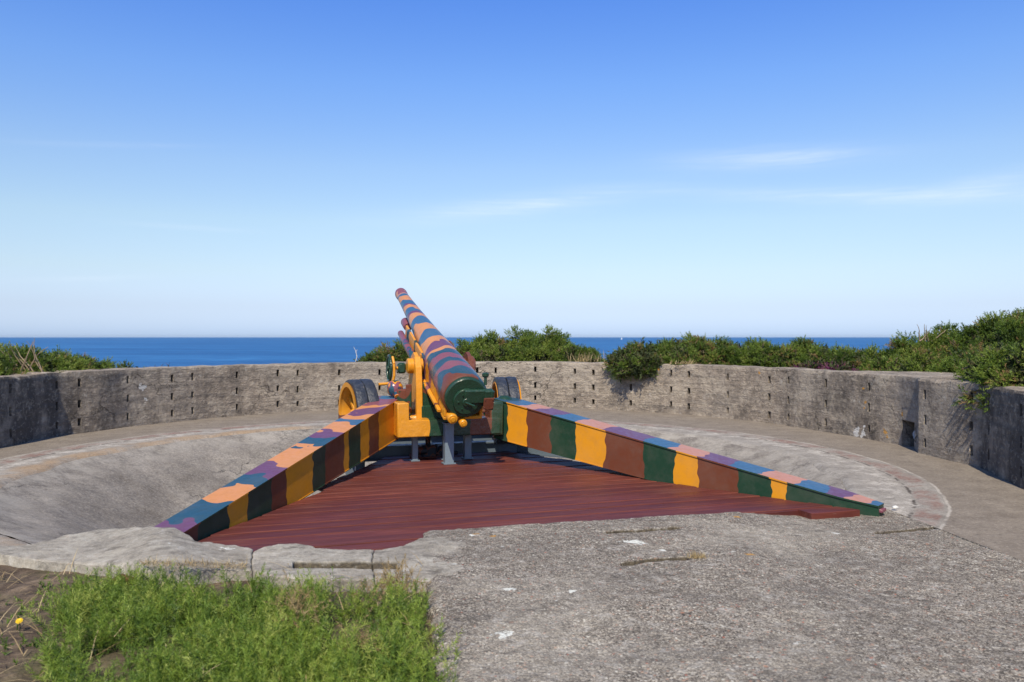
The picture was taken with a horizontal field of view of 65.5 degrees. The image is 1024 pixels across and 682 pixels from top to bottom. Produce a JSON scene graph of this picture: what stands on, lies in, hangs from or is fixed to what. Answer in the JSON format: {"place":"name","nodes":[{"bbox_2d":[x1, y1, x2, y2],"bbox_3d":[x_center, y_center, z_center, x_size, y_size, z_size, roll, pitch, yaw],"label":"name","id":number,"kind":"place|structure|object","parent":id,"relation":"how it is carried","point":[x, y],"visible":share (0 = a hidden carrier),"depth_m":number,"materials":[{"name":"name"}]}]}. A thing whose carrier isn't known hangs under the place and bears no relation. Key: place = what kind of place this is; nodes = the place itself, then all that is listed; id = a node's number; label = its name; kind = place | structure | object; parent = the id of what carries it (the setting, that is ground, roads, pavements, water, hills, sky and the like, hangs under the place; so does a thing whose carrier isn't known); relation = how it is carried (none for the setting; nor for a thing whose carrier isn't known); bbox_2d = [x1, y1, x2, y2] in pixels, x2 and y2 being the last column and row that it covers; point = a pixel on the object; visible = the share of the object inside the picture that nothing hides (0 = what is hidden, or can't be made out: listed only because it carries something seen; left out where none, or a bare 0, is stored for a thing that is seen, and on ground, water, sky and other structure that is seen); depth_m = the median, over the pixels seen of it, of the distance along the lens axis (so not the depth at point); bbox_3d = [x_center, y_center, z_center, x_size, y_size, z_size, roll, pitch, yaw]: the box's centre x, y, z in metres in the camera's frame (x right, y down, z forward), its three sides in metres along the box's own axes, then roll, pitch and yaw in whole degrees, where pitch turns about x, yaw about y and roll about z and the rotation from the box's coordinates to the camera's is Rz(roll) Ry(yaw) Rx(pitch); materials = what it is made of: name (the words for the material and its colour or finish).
{"place":"outdoors","nodes":[
{"label":"outdoors","id":0,"kind":"place"},
{"bbox_2d":[0,565,435,681],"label":"soil ground","id":1,"kind":"structure","parent":0,"point":[20,590],"depth_m":4.44,"materials":[{"name":"brown soil"}]},
{"bbox_2d":[15,618,22,632],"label":"yellow flower","id":2,"kind":"object","parent":1,"relation":"on","point":[18,620],"visible":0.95,"depth_m":4.34,"materials":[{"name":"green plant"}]},
{"bbox_2d":[0,572,83,664],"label":"weeds","id":3,"kind":"object","parent":1,"relation":"on","point":[21,634],"visible":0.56,"depth_m":4.51,"materials":[{"name":"green plant"}]},
{"bbox_2d":[0,551,421,681],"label":"dry litter","id":4,"kind":"object","parent":1,"relation":"on","point":[92,650],"visible":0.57,"depth_m":4.45,"materials":[{"name":"plant"}]},
{"bbox_2d":[14,558,464,681],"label":"ground cover","id":5,"kind":"object","parent":1,"relation":"on","point":[141,605],"visible":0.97,"depth_m":4.01,"materials":[{"name":"green plant"}]},
{"bbox_2d":[264,553,430,654],"bbox_3d":[-0.930,1.424,4.380,0.812,0.281,1.415,0,0,9],"label":"dead ground cover","id":6,"kind":"object","parent":1,"relation":"on","point":[396,579],"visible":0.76,"depth_m":4.46,"materials":[{"name":"plant"}]},
{"bbox_2d":[0,428,844,543],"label":"pit ground","id":7,"kind":"structure","parent":0,"point":[148,486],"depth_m":10.83,"materials":[{"name":"grey concrete"}]},
{"bbox_2d":[0,526,252,589],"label":"broken slab","id":8,"kind":"structure","parent":7,"relation":"on","point":[102,548],"depth_m":5.57,"materials":[{"name":"concrete"}]},
{"bbox_2d":[139,554,247,568],"bbox_3d":[-2.062,1.419,5.168,0.740,0.177,0.357,0,0,-25],"label":"dry straw","id":9,"kind":"object","parent":8,"relation":"on","point":[154,562],"visible":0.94,"depth_m":5.17,"materials":[{"name":"plant"}]},
{"bbox_2d":[409,437,457,456],"bbox_3d":[-1.037,1.911,10.543,0.655,1.410,0.235,0,0,-18],"label":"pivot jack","id":10,"kind":"object","parent":7,"relation":"on","point":[428,448],"visible":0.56,"depth_m":10.44,"materials":[{"name":"metal"}]},
{"bbox_2d":[346,434,565,474],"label":"concrete floor","id":11,"kind":"structure","parent":7,"relation":"on","point":[480,444],"depth_m":11.09,"materials":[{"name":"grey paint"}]},
{"bbox_2d":[109,451,859,581],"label":"wooden deck","id":12,"kind":"structure","parent":7,"relation":"on","point":[388,502],"depth_m":7.55,"materials":[{"name":"red wood"}]},
{"bbox_2d":[252,543,373,591],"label":"broken slab","id":13,"kind":"structure","parent":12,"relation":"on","point":[296,557],"depth_m":5.46,"materials":[{"name":"concrete"}]},
{"bbox_2d":[372,537,436,593],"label":"broken slab","id":14,"kind":"structure","parent":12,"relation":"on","point":[417,548],"depth_m":5.46,"materials":[{"name":"concrete"}]},
{"bbox_2d":[410,437,419,461],"bbox_3d":[-1.230,1.346,10.073,0.112,0.336,0.112,0,0,-18],"label":"support post","id":15,"kind":"object","parent":12,"relation":"on","point":[414,448],"visible":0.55,"depth_m":10.04,"materials":[{"name":"grey metal"}]},
{"bbox_2d":[441,422,455,464],"bbox_3d":[-0.785,1.262,9.856,0.152,0.506,0.152,0,0,-18],"label":"support post","id":16,"kind":"object","parent":12,"relation":"on","point":[448,442],"visible":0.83,"depth_m":9.81,"materials":[{"name":"grey metal"}]},
{"bbox_2d":[461,435,473,458],"bbox_3d":[-0.576,1.345,10.271,0.132,0.336,0.132,0,0,-18],"label":"support post","id":17,"kind":"object","parent":12,"relation":"on","point":[467,446],"visible":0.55,"depth_m":10.23,"materials":[{"name":"grey metal"}]},
{"bbox_2d":[155,288,885,540],"bbox_3d":[0.323,0.367,9.547,6.221,2.479,7.775,0,0,0],"label":"field gun","id":18,"kind":"object","parent":12,"relation":"on","point":[446,383],"visible":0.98,"depth_m":9.18,"materials":[{"name":"green paint"}]},
{"bbox_2d":[0,337,926,367],"bbox_3d":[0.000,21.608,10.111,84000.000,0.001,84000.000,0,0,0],"label":"sea","id":19,"kind":"structure","parent":0,"point":[140,352],"depth_m":1797.87,"materials":[{"name":"blue liquid"}]},
{"bbox_2d":[0,407,1023,560],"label":"pit pavement","id":20,"kind":"structure","parent":0,"point":[981,506],"depth_m":11.13,"materials":[{"name":"concrete"}]},
{"bbox_2d":[0,361,1023,488],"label":"parapet wall","id":21,"kind":"structure","parent":20,"relation":"on","point":[895,407],"depth_m":14.73,"materials":[{"name":"concrete"}]},
{"bbox_2d":[656,360,710,365],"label":"dry grass tuft","id":22,"kind":"object","parent":21,"relation":"on","point":[684,362],"visible":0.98,"depth_m":17.08,"materials":[{"name":"plant"}]},
{"bbox_2d":[0,0,1023,336],"label":"sky","id":23,"kind":"structure","parent":0,"point":[169,168],"materials":[{"name":"blue"}]},
{"bbox_2d":[423,509,1023,681],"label":"concrete pavement","id":24,"kind":"structure","parent":0,"point":[753,597],"depth_m":4.67,"materials":[{"name":"grey concrete"}]},
{"bbox_2d":[686,550,708,558],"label":"dry grass tuft","id":25,"kind":"object","parent":24,"relation":"on","point":[694,555],"visible":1,"depth_m":5.53,"materials":[{"name":"plant"}]},
{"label":"ground","id":26,"kind":"structure","parent":0,"visible":0},
{"bbox_2d":[0,338,98,375],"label":"gorse bush","id":27,"kind":"object","parent":26,"relation":"on","point":[18,360],"visible":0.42,"depth_m":13.70,"materials":[{"name":"green plant"}]},
{"bbox_2d":[74,352,144,368],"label":"gorse bush","id":28,"kind":"object","parent":26,"relation":"on","point":[106,364],"visible":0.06,"depth_m":15.34,"materials":[{"name":"green plant"}]},
{"bbox_2d":[353,338,408,361],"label":"gorse bush","id":29,"kind":"object","parent":26,"relation":"on","point":[399,354],"visible":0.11,"depth_m":19.96,"materials":[{"name":"green plant"}]},
{"bbox_2d":[453,324,575,361],"bbox_3d":[-0.161,0.359,20.586,4.100,1.636,2.186,0,0,0],"label":"gorse bush","id":30,"kind":"object","parent":26,"relation":"on","point":[530,346],"visible":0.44,"depth_m":20.25,"materials":[{"name":"green plant"}]},
{"bbox_2d":[554,342,606,361],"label":"gorse bush","id":31,"kind":"object","parent":26,"relation":"on","point":[573,349],"visible":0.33,"depth_m":19.73,"materials":[{"name":"green plant"}]},
{"bbox_2d":[564,349,605,361],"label":"dry grass tuft","id":32,"kind":"object","parent":26,"relation":"on","point":[585,359],"visible":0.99,"depth_m":19.40,"materials":[{"name":"plant"}]},
{"bbox_2d":[601,336,681,383],"bbox_3d":[3.217,0.462,18.132,2.358,1.164,1.477,0,0,-34],"label":"gorse bush","id":33,"kind":"object","parent":26,"relation":"on","point":[635,359],"visible":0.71,"depth_m":17.67,"materials":[{"name":"green plant"}]},
{"bbox_2d":[655,331,745,364],"bbox_3d":[4.240,0.467,18.075,2.376,1.422,2.000,0,0,0],"label":"gorse bush","id":34,"kind":"object","parent":26,"relation":"on","point":[697,348],"visible":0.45,"depth_m":17.55,"materials":[{"name":"green plant"}]},
{"bbox_2d":[715,336,809,366],"bbox_3d":[5.489,0.543,17.470,2.486,1.342,1.596,0,0,28],"label":"gorse bush","id":35,"kind":"object","parent":26,"relation":"on","point":[766,354],"visible":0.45,"depth_m":17.11,"materials":[{"name":"green plant"}]},
{"bbox_2d":[792,356,858,370],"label":"heather","id":36,"kind":"object","parent":26,"relation":"on","point":[821,363],"visible":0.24,"depth_m":15.21,"materials":[{"name":"purple plant"}]},
{"bbox_2d":[787,334,866,370],"bbox_3d":[6.662,0.517,16.915,1.558,1.345,2.589,0,0,-31],"label":"gorse bush","id":37,"kind":"object","parent":26,"relation":"on","point":[815,351],"visible":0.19,"depth_m":16.70,"materials":[{"name":"green plant"}]},
{"bbox_2d":[837,343,895,370],"bbox_3d":[7.296,0.577,16.007,1.849,1.179,1.483,0,0,27],"label":"gorse bush","id":38,"kind":"object","parent":26,"relation":"on","point":[871,351],"visible":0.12,"depth_m":15.93,"materials":[{"name":"green plant"}]},
{"bbox_2d":[856,319,967,371],"bbox_3d":[7.843,0.409,15.082,3.010,1.682,2.589,0,0,0],"label":"gorse bush","id":39,"kind":"object","parent":26,"relation":"on","point":[914,355],"visible":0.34,"depth_m":14.90,"materials":[{"name":"green plant"}]},
{"bbox_2d":[925,307,1023,372],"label":"gorse bush","id":40,"kind":"object","parent":26,"relation":"on","point":[987,330],"visible":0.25,"depth_m":13.97,"materials":[{"name":"green plant"}]},
{"bbox_2d":[952,335,1023,413],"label":"gorse bush","id":41,"kind":"object","parent":26,"relation":"on","point":[1001,365],"visible":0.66,"depth_m":10.01,"materials":[{"name":"green plant"}]}
]}

